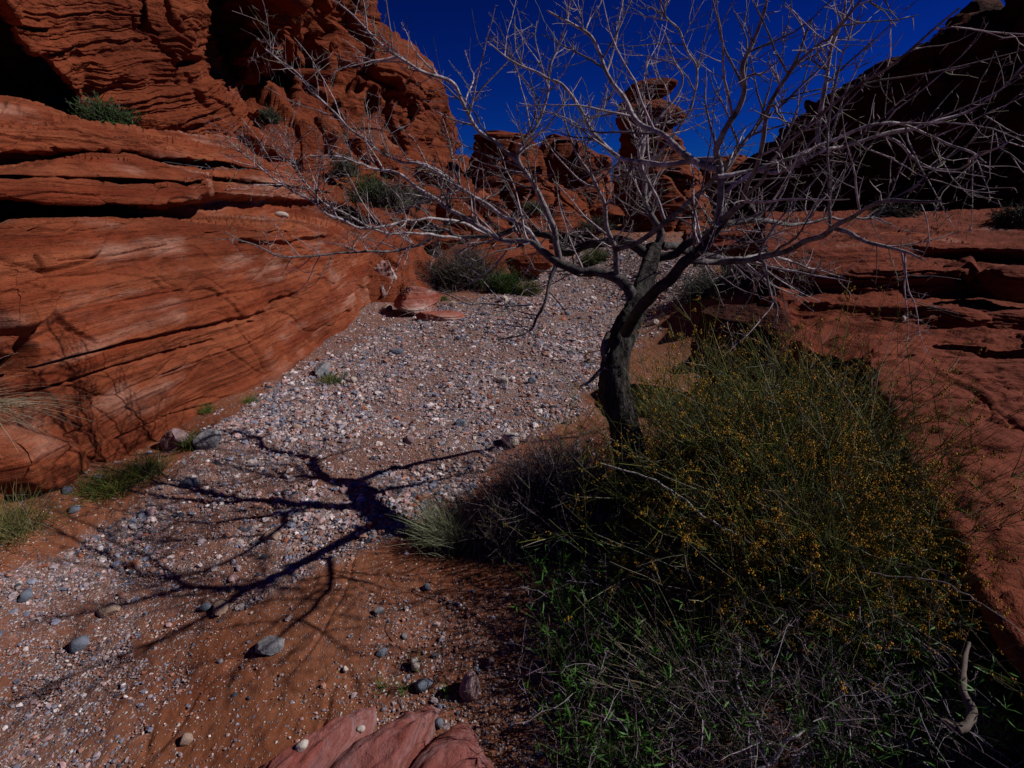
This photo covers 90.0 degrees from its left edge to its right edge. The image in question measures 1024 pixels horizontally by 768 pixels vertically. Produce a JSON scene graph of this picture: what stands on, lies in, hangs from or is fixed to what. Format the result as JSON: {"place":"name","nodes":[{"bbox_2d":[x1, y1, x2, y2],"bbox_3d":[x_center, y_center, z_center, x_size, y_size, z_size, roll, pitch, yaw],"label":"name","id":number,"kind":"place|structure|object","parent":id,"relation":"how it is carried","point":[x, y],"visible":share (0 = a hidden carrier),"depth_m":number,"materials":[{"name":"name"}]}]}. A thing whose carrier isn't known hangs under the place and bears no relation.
{"place":"outdoors","nodes":[
{"label":"outdoors","id":0,"kind":"place"},
{"bbox_2d":[0,0,249,140],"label":"leaning cliff","id":1,"kind":"structure","parent":0,"point":[162,64],"depth_m":7.11,"materials":[{"name":"red stone"}]},
{"bbox_2d":[0,229,776,767],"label":"gravel","id":2,"kind":"structure","parent":0,"point":[232,427],"depth_m":3.14,"materials":[{"name":"gravel"}]},
{"bbox_2d":[199,602,211,610],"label":"stone","id":3,"kind":"object","parent":2,"relation":"on","point":[205,606],"visible":1,"depth_m":2.13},
{"bbox_2d":[314,362,330,375],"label":"stone","id":4,"kind":"object","parent":2,"relation":"on","point":[322,367],"visible":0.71,"depth_m":4.86,"materials":[{"name":"grey stone"}]},
{"bbox_2d":[387,476,489,560],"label":"dry grass","id":5,"kind":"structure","parent":0,"point":[444,533],"depth_m":2.44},
{"bbox_2d":[249,121,715,302],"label":"rubble slope","id":6,"kind":"structure","parent":0,"point":[378,279],"depth_m":10.43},
{"bbox_2d":[234,124,271,158],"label":"fallen rock","id":7,"kind":"object","parent":6,"relation":"on","point":[252,136],"visible":0.5,"depth_m":9.39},
{"bbox_2d":[253,109,279,128],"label":"fallen rock","id":8,"kind":"object","parent":6,"relation":"on","point":[256,114],"visible":0.25,"depth_m":10.97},
{"bbox_2d":[295,118,323,172],"bbox_3d":[-4.167,-4.658,10.349,0.652,1.255,0.537,16,26,37],"label":"fallen rock","id":9,"kind":"object","parent":6,"relation":"on","point":[301,129],"visible":0.53,"depth_m":10.11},
{"bbox_2d":[314,115,340,152],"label":"fallen rock","id":10,"kind":"object","parent":6,"relation":"on","point":[320,123],"visible":0.56,"depth_m":11.07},
{"bbox_2d":[322,143,362,178],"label":"grey shrub","id":11,"kind":"object","parent":6,"relation":"on","point":[338,167],"visible":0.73,"depth_m":10.23,"materials":[{"name":"green plant"}]},
{"bbox_2d":[344,137,378,163],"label":"fallen rock","id":12,"kind":"object","parent":6,"relation":"on","point":[359,143],"visible":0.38,"depth_m":12.10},
{"bbox_2d":[373,260,396,296],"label":"corner block","id":13,"kind":"structure","parent":6,"relation":"on","point":[383,268],"depth_m":8.23,"materials":[{"name":"white stone"}]},
{"bbox_2d":[376,147,401,172],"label":"fallen rock","id":14,"kind":"object","parent":6,"relation":"on","point":[385,162],"visible":0.72,"depth_m":13.08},
{"bbox_2d":[361,173,419,212],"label":"grey shrub","id":15,"kind":"object","parent":6,"relation":"on","point":[383,203],"visible":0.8,"depth_m":9.40,"materials":[{"name":"green plant"}]},
{"bbox_2d":[391,213,416,229],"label":"fallen rock","id":16,"kind":"object","parent":6,"relation":"on","point":[401,216],"visible":0.4,"depth_m":10.87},
{"bbox_2d":[400,181,437,204],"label":"dark shrub","id":17,"kind":"object","parent":6,"relation":"on","point":[416,191],"visible":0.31,"depth_m":11.62,"materials":[{"name":"green plant"}]},
{"bbox_2d":[414,164,428,178],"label":"fallen rock","id":18,"kind":"object","parent":6,"relation":"on","point":[418,176],"visible":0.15,"depth_m":14.62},
{"bbox_2d":[422,168,451,187],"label":"fallen rock","id":19,"kind":"object","parent":6,"relation":"on","point":[431,179],"visible":0.27,"depth_m":14.14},
{"bbox_2d":[430,232,459,249],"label":"fallen rock","id":20,"kind":"object","parent":6,"relation":"on","point":[444,241],"visible":0.54,"depth_m":10.02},
{"bbox_2d":[435,200,487,231],"bbox_3d":[-1.111,-3.710,11.336,1.100,0.675,1.321,8,22,21],"label":"fallen rock","id":21,"kind":"object","parent":6,"relation":"on","point":[456,204],"visible":0.52,"depth_m":10.88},
{"bbox_2d":[465,197,499,213],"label":"fallen rock","id":22,"kind":"object","parent":6,"relation":"on","point":[479,208],"visible":0.4,"depth_m":12.52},
{"bbox_2d":[467,130,547,206],"bbox_3d":[-0.215,-7.814,19.567,3.988,3.338,3.920,0,20,0],"label":"rock butte","id":23,"kind":"object","parent":6,"relation":"on","point":[512,147],"visible":0.44,"depth_m":18.26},
{"bbox_2d":[507,174,596,233],"bbox_3d":[1.159,-5.834,16.499,3.791,1.698,3.099,0,20,0],"label":"rock mound","id":24,"kind":"object","parent":6,"relation":"on","point":[551,198],"visible":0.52,"depth_m":15.72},
{"bbox_2d":[538,134,612,214],"bbox_3d":[3.048,-8.947,22.310,4.010,3.446,3.796,0,20,0],"label":"rock butte","id":25,"kind":"object","parent":6,"relation":"on","point":[555,163],"visible":0.39,"depth_m":21.11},
{"bbox_2d":[592,204,624,226],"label":"fallen rock","id":26,"kind":"object","parent":6,"relation":"on","point":[616,212],"visible":0.52,"depth_m":16.78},
{"bbox_2d":[0,182,1023,767],"bbox_3d":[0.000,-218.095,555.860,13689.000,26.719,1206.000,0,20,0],"label":"ground","id":27,"kind":"structure","parent":0,"point":[304,634],"depth_m":2.11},
{"bbox_2d":[17,590,32,602],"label":"stone","id":28,"kind":"object","parent":27,"relation":"on","point":[25,595],"visible":1,"depth_m":2.10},
{"bbox_2d":[1,434,105,504],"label":"dry grass","id":29,"kind":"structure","parent":27,"relation":"on","point":[50,485],"depth_m":2.57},
{"bbox_2d":[0,479,117,556],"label":"grass tuft","id":30,"kind":"object","parent":27,"relation":"on","point":[18,532],"visible":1,"depth_m":2.34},
{"bbox_2d":[67,505,80,514],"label":"stone","id":31,"kind":"object","parent":27,"relation":"on","point":[78,508],"visible":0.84,"depth_m":2.56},
{"bbox_2d":[69,635,89,652],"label":"stone","id":32,"kind":"object","parent":27,"relation":"on","point":[79,643],"visible":1,"depth_m":1.96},
{"bbox_2d":[96,602,120,617],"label":"stone","id":33,"kind":"object","parent":27,"relation":"on","point":[107,609],"visible":1,"depth_m":2.11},
{"bbox_2d":[58,457,160,510],"bbox_3d":[-2.165,0.505,2.709,0.474,0.172,0.535,0,20,0],"label":"grass tuft","id":34,"kind":"object","parent":27,"relation":"on","point":[111,488],"visible":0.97,"depth_m":2.71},
{"bbox_2d":[107,445,185,486],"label":"grass tuft","id":35,"kind":"object","parent":27,"relation":"on","point":[152,467],"visible":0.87,"depth_m":2.91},
{"bbox_2d":[160,428,187,450],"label":"stone","id":36,"kind":"object","parent":27,"relation":"on","point":[167,438],"visible":0.77,"depth_m":3.39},
{"bbox_2d":[0,95,371,503],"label":"canyon wall","id":37,"kind":"structure","parent":27,"relation":"on","point":[137,307],"depth_m":3.69,"materials":[{"name":"red stone"}]},
{"bbox_2d":[0,353,96,458],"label":"dry grass","id":38,"kind":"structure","parent":37,"relation":"attached to","point":[7,402],"depth_m":2.20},
{"bbox_2d":[65,91,146,127],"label":"green shrub","id":39,"kind":"object","parent":37,"relation":"on","point":[107,112],"visible":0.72,"depth_m":5.78,"materials":[{"name":"green plant"}]},
{"bbox_2d":[260,124,300,164],"bbox_3d":[-4.528,-4.633,9.991,0.862,0.777,0.579,-13,24,-31],"label":"fallen rock","id":40,"kind":"object","parent":37,"relation":"on","point":[273,153],"visible":0.48,"depth_m":9.84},
{"bbox_2d":[275,211,288,217],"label":"white stone","id":41,"kind":"object","parent":37,"relation":"on","point":[281,214],"visible":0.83,"depth_m":7.79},
{"bbox_2d":[179,732,192,745],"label":"stone","id":42,"kind":"object","parent":27,"relation":"on","point":[187,738],"visible":1,"depth_m":1.61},
{"bbox_2d":[180,477,198,487],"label":"stone","id":43,"kind":"object","parent":27,"relation":"on","point":[188,482],"visible":0.99,"depth_m":2.93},
{"bbox_2d":[171,426,208,450],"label":"grass tuft","id":44,"kind":"object","parent":27,"relation":"on","point":[188,443],"visible":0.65,"depth_m":3.36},
{"bbox_2d":[194,399,217,414],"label":"grass tuft","id":45,"kind":"object","parent":27,"relation":"on","point":[207,409],"visible":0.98,"depth_m":3.95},
{"bbox_2d":[192,429,221,449],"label":"stone","id":46,"kind":"object","parent":27,"relation":"on","point":[207,439],"visible":0.91,"depth_m":3.35,"materials":[{"name":"grey stone"}]},
{"bbox_2d":[212,598,227,615],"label":"stone","id":47,"kind":"object","parent":27,"relation":"on","point":[220,606],"visible":1,"depth_m":2.11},
{"bbox_2d":[236,393,258,404],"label":"grass tuft","id":48,"kind":"object","parent":27,"relation":"on","point":[253,398],"visible":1,"depth_m":4.15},
{"bbox_2d":[255,635,284,655],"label":"stone","id":49,"kind":"object","parent":27,"relation":"on","point":[270,645],"visible":1,"depth_m":1.89,"materials":[{"name":"grey stone"}]},
{"bbox_2d":[262,529,279,540],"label":"stone","id":50,"kind":"object","parent":27,"relation":"on","point":[271,534],"visible":1,"depth_m":2.53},
{"bbox_2d":[261,706,376,767],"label":"pink boulder","id":51,"kind":"object","parent":27,"relation":"on","point":[330,742],"visible":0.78,"depth_m":1.48,"materials":[{"name":"stone"}]},
{"bbox_2d":[295,739,307,751],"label":"pebble","id":52,"kind":"object","parent":51,"relation":"on","point":[301,745],"visible":1,"depth_m":1.44,"materials":[{"name":"white stone"}]},
{"bbox_2d":[296,369,352,385],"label":"grass tuft","id":53,"kind":"object","parent":27,"relation":"on","point":[330,377],"visible":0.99,"depth_m":4.65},
{"bbox_2d":[218,0,461,172],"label":"back cliff","id":54,"kind":"structure","parent":27,"relation":"on","point":[314,27],"depth_m":14.31,"materials":[{"name":"red stone"}]},
{"bbox_2d":[241,94,262,120],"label":"fallen rock","id":55,"kind":"object","parent":54,"relation":"on","point":[252,105],"visible":0.3,"depth_m":11.44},
{"bbox_2d":[254,104,285,126],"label":"dark shrub","id":56,"kind":"object","parent":54,"relation":"on","point":[271,115],"visible":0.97,"depth_m":10.74,"materials":[{"name":"green plant"}]},
{"bbox_2d":[340,161,393,202],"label":"green shrub","id":57,"kind":"object","parent":27,"relation":"on","point":[364,185],"visible":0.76,"depth_m":9.39,"materials":[{"name":"green plant"}]},
{"bbox_2d":[374,606,383,614],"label":"stone","id":58,"kind":"object","parent":27,"relation":"on","point":[379,610],"visible":1,"depth_m":2.06,"materials":[{"name":"grey stone"}]},
{"bbox_2d":[370,671,391,693],"bbox_3d":[-0.447,1.019,1.757,0.079,0.058,0.078,0,20,0],"label":"sprout","id":59,"kind":"object","parent":27,"relation":"on","point":[379,685],"visible":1,"depth_m":1.76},
{"bbox_2d":[376,648,387,657],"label":"stone","id":60,"kind":"object","parent":27,"relation":"on","point":[381,652],"visible":1,"depth_m":1.88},
{"bbox_2d":[330,706,438,767],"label":"pink boulder","id":61,"kind":"object","parent":27,"relation":"on","point":[404,740],"visible":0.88,"depth_m":1.48,"materials":[{"name":"stone"}]},
{"bbox_2d":[393,673,414,701],"bbox_3d":[-0.371,1.023,1.734,0.080,0.063,0.089,0,20,0],"label":"sprout","id":62,"kind":"object","parent":27,"relation":"on","point":[402,690],"visible":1,"depth_m":1.74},
{"bbox_2d":[404,435,413,443],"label":"stone","id":63,"kind":"object","parent":27,"relation":"on","point":[408,439],"visible":1,"depth_m":3.48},
{"bbox_2d":[410,657,419,670],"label":"stone","id":64,"kind":"object","parent":27,"relation":"on","point":[416,665],"visible":0.99,"depth_m":1.83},
{"bbox_2d":[393,286,440,315],"bbox_3d":[-1.390,-1.164,7.415,0.697,0.483,0.644,0,20,0],"label":"banded boulder","id":65,"kind":"object","parent":27,"relation":"on","point":[423,299],"visible":0.77,"depth_m":7.29,"materials":[{"name":"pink stone"}]},
{"bbox_2d":[414,678,432,692],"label":"stone","id":66,"kind":"object","parent":27,"relation":"on","point":[421,685],"visible":1,"depth_m":1.75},
{"bbox_2d":[435,718,442,728],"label":"stone","id":67,"kind":"object","parent":27,"relation":"on","point":[438,723],"visible":1,"depth_m":1.62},
{"bbox_2d":[416,310,464,320],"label":"banded boulder","id":68,"kind":"object","parent":27,"relation":"on","point":[448,315],"visible":0.73,"depth_m":6.92,"materials":[{"name":"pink stone"}]},
{"bbox_2d":[437,680,457,698],"bbox_3d":[-0.226,1.030,1.719,0.072,0.056,0.074,4,21,11],"label":"sprout","id":69,"kind":"object","parent":27,"relation":"on","point":[447,691],"visible":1,"depth_m":1.73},
{"bbox_2d":[410,723,493,767],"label":"pink boulder","id":70,"kind":"object","parent":27,"relation":"on","point":[457,746],"visible":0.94,"depth_m":1.47,"materials":[{"name":"stone"}]},
{"bbox_2d":[413,239,521,294],"bbox_3d":[-0.846,-2.184,9.269,2.327,1.318,1.938,0,20,0],"label":"dark shrub","id":71,"kind":"object","parent":27,"relation":"on","point":[448,277],"visible":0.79,"depth_m":9.07,"materials":[{"name":"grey plant"}]},
{"bbox_2d":[459,670,479,701],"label":"stone","id":72,"kind":"object","parent":27,"relation":"on","point":[470,681],"visible":0.97,"depth_m":1.71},
{"bbox_2d":[474,264,526,294],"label":"green shrub","id":73,"kind":"object","parent":27,"relation":"on","point":[506,286],"visible":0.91,"depth_m":8.75,"materials":[{"name":"green plant"}]},
{"bbox_2d":[458,465,546,573],"bbox_3d":[-0.037,0.608,2.386,0.438,0.496,0.462,0,20,0],"label":"dry brown shrub","id":74,"kind":"object","parent":27,"relation":"on","point":[499,545],"visible":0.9,"depth_m":2.37,"materials":[{"name":"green plant"}]},
{"bbox_2d":[496,377,508,384],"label":"stone","id":75,"kind":"object","parent":27,"relation":"on","point":[504,380],"visible":0.94,"depth_m":4.59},
{"bbox_2d":[501,432,518,446],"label":"stone","id":76,"kind":"object","parent":27,"relation":"on","point":[509,437],"visible":0.84,"depth_m":3.42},
{"bbox_2d":[514,276,544,297],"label":"olive shrub","id":77,"kind":"object","parent":27,"relation":"on","point":[535,290],"visible":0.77,"depth_m":8.62,"materials":[{"name":"green plant"}]},
{"bbox_2d":[505,250,554,278],"bbox_3d":[0.374,-2.417,10.330,1.049,0.577,0.789,0,20,0],"label":"fallen rock","id":78,"kind":"object","parent":27,"relation":"on","point":[522,261],"visible":0.6,"depth_m":10.09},
{"bbox_2d":[518,200,547,214],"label":"green shrub","id":79,"kind":"object","parent":27,"relation":"on","point":[529,207],"visible":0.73,"depth_m":14.05,"materials":[{"name":"green plant"}]},
{"bbox_2d":[441,412,643,579],"bbox_3d":[0.219,0.476,2.616,1.184,0.713,1.004,0,20,0],"label":"dry brown shrub","id":80,"kind":"object","parent":27,"relation":"on","point":[543,493],"visible":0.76,"depth_m":2.51,"materials":[{"name":"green plant"}]},
{"bbox_2d":[163,0,1023,513],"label":"bare tree","id":81,"kind":"object","parent":27,"relation":"on","point":[641,296],"visible":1,"depth_m":2.12,"materials":[{"name":"grey plant"}]},
{"bbox_2d":[574,247,612,265],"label":"olive shrub","id":82,"kind":"object","parent":27,"relation":"on","point":[595,259],"visible":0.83,"depth_m":11.85,"materials":[{"name":"green plant"}]},
{"bbox_2d":[574,212,619,231],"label":"grey shrub","id":83,"kind":"object","parent":27,"relation":"on","point":[598,222],"visible":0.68,"depth_m":15.13,"materials":[{"name":"green plant"}]},
{"bbox_2d":[610,78,705,223],"bbox_3d":[5.469,-7.909,18.366,4.518,5.352,2.933,0,20,0],"label":"rock pinnacle","id":84,"kind":"object","parent":27,"relation":"on","point":[627,149],"visible":0.24,"depth_m":17.57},
{"bbox_2d":[573,565,802,747],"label":"dry grass","id":85,"kind":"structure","parent":27,"relation":"on","point":[692,696],"depth_m":1.53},
{"bbox_2d":[683,213,764,263],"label":"ledges","id":86,"kind":"object","parent":27,"relation":"on","point":[719,239],"visible":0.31,"depth_m":10.44,"materials":[{"name":"red stone"}]},
{"bbox_2d":[620,167,714,232],"bbox_3d":[5.172,-5.718,16.080,3.416,2.021,3.470,0,20,0],"label":"rock mound","id":87,"kind":"object","parent":86,"relation":"on","point":[682,188],"visible":0.52,"depth_m":15.24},
{"bbox_2d":[699,155,747,210],"bbox_3d":[11.969,-10.477,28.161,5.121,3.888,5.205,0,20,0],"label":"rock butte","id":88,"kind":"object","parent":86,"relation":"on","point":[737,167],"visible":0.09,"depth_m":26.31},
{"bbox_2d":[690,303,793,380],"bbox_3d":[1.791,-0.326,4.040,0.591,0.626,0.861,0,20,0],"label":"shade boulder","id":89,"kind":"object","parent":27,"relation":"on","point":[748,310],"visible":0.66,"depth_m":3.76,"materials":[{"name":"stone"}]},
{"bbox_2d":[464,452,1023,767],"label":"twig litter","id":90,"kind":"object","parent":27,"relation":"on","point":[845,707],"visible":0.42,"depth_m":1.44,"materials":[{"name":"grey wood"}]},
{"bbox_2d":[713,577,769,767],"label":"dead branch","id":91,"kind":"object","parent":90,"relation":"on","point":[744,703],"visible":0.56,"depth_m":1.47,"materials":[{"name":"grey wood"}]},
{"bbox_2d":[790,702,854,767],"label":"dead branch","id":92,"kind":"object","parent":90,"relation":"on","point":[804,748],"visible":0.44,"depth_m":1.36,"materials":[{"name":"grey wood"}]},
{"bbox_2d":[919,646,983,701],"bbox_3d":[1.308,0.864,1.573,0.262,0.134,0.090,-9,22,-22],"label":"dead branch","id":93,"kind":"object","parent":90,"relation":"on","point":[943,669],"visible":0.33,"depth_m":1.57,"materials":[{"name":"grey wood"}]},
{"bbox_2d":[503,260,1023,726],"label":"flowering shrub","id":94,"kind":"object","parent":27,"relation":"on","point":[705,438],"visible":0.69,"depth_m":2.00,"materials":[{"name":"plant"}]},
{"bbox_2d":[504,479,1023,767],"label":"undergrowth","id":95,"kind":"object","parent":27,"relation":"on","point":[668,671],"visible":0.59,"depth_m":1.50,"materials":[{"name":"green plant"}]},
{"bbox_2d":[566,667,620,693],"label":"dead branch","id":96,"kind":"object","parent":95,"relation":"on","point":[609,681],"visible":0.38,"depth_m":1.65,"materials":[{"name":"grey wood"}]},
{"bbox_2d":[941,641,977,733],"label":"dead branch","id":97,"kind":"object","parent":95,"relation":"on","point":[967,723],"visible":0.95,"depth_m":1.21,"materials":[{"name":"grey wood"}]},
{"bbox_2d":[750,723,811,767],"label":"dead branch","id":98,"kind":"object","parent":27,"relation":"on","point":[785,740],"visible":0.71,"depth_m":1.35,"materials":[{"name":"grey wood"}]},
{"bbox_2d":[618,399,1021,751],"bbox_3d":[0.947,0.523,1.686,1.213,0.999,1.098,-15,25,-36],"label":"flowering shrub","id":99,"kind":"object","parent":27,"relation":"on","point":[774,544],"visible":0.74,"depth_m":1.62,"materials":[{"name":"plant"}]},
{"bbox_2d":[601,463,814,574],"bbox_3d":[0.667,0.458,1.818,0.768,0.164,0.099,17,26,38],"label":"dead branch","id":100,"kind":"object","parent":99,"relation":"attached to","point":[702,516],"visible":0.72,"depth_m":1.80,"materials":[{"name":"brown wood"}]},
{"bbox_2d":[871,569,1023,635],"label":"dead branch","id":101,"kind":"object","parent":99,"relation":"attached to","point":[1001,616],"visible":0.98,"depth_m":1.31,"materials":[{"name":"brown wood"}]},
{"bbox_2d":[730,407,988,574],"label":"dark shoots","id":102,"kind":"object","parent":27,"relation":"on","point":[907,458],"visible":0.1,"depth_m":1.94,"materials":[{"name":"green plant"}]},
{"bbox_2d":[746,206,1023,420],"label":"rock terraces","id":103,"kind":"object","parent":27,"relation":"on","point":[981,247],"visible":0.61,"depth_m":5.52,"materials":[{"name":"red stone"}]},
{"bbox_2d":[656,252,753,309],"bbox_3d":[2.750,-1.342,6.636,1.632,0.867,1.391,0,20,0],"label":"grey shrub","id":104,"kind":"object","parent":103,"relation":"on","point":[693,290],"visible":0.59,"depth_m":6.64,"materials":[{"name":"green plant"}]},
{"bbox_2d":[755,296,790,380],"bbox_3d":[2.033,-0.338,4.025,0.308,0.697,0.508,0,20,0],"label":"shade boulder","id":105,"kind":"object","parent":103,"relation":"on","point":[780,302],"visible":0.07,"depth_m":3.92,"materials":[{"name":"red stone"}]},
{"bbox_2d":[866,194,928,217],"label":"dark shrub","id":106,"kind":"object","parent":103,"relation":"on","point":[904,212],"visible":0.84,"depth_m":10.79,"materials":[{"name":"green plant"}]},
{"bbox_2d":[931,307,992,328],"bbox_3d":[3.972,-0.558,4.505,0.525,0.234,0.340,0,20,0],"label":"shelf boulder","id":107,"kind":"object","parent":103,"relation":"on","point":[978,318],"visible":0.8,"depth_m":4.39,"materials":[{"name":"red stone"}]},
{"bbox_2d":[976,265,1023,301],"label":"shelf boulder","id":108,"kind":"object","parent":103,"relation":"on","point":[1004,283],"visible":1,"depth_m":4.87,"materials":[{"name":"red stone"}]},
{"bbox_2d":[982,198,1023,227],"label":"green shrub","id":109,"kind":"object","parent":103,"relation":"on","point":[1012,217],"visible":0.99,"depth_m":9.00,"materials":[{"name":"green plant"}]},
{"bbox_2d":[985,310,1023,329],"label":"shelf boulder","id":110,"kind":"object","parent":103,"relation":"on","point":[1008,319],"visible":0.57,"depth_m":4.58,"materials":[{"name":"red stone"}]},
{"bbox_2d":[859,342,1023,717],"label":"rock slab","id":111,"kind":"object","parent":27,"relation":"on","point":[1003,376],"visible":0.49,"depth_m":2.20,"materials":[{"name":"stone"}]},
{"bbox_2d":[377,0,1005,180],"label":"sky","id":112,"kind":"structure","parent":0,"point":[450,23],"materials":[{"name":"blue"}]},
{"bbox_2d":[741,0,1023,212],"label":"shaded cliff","id":113,"kind":"structure","parent":0,"point":[999,16],"depth_m":14.64,"materials":[{"name":"stone"}]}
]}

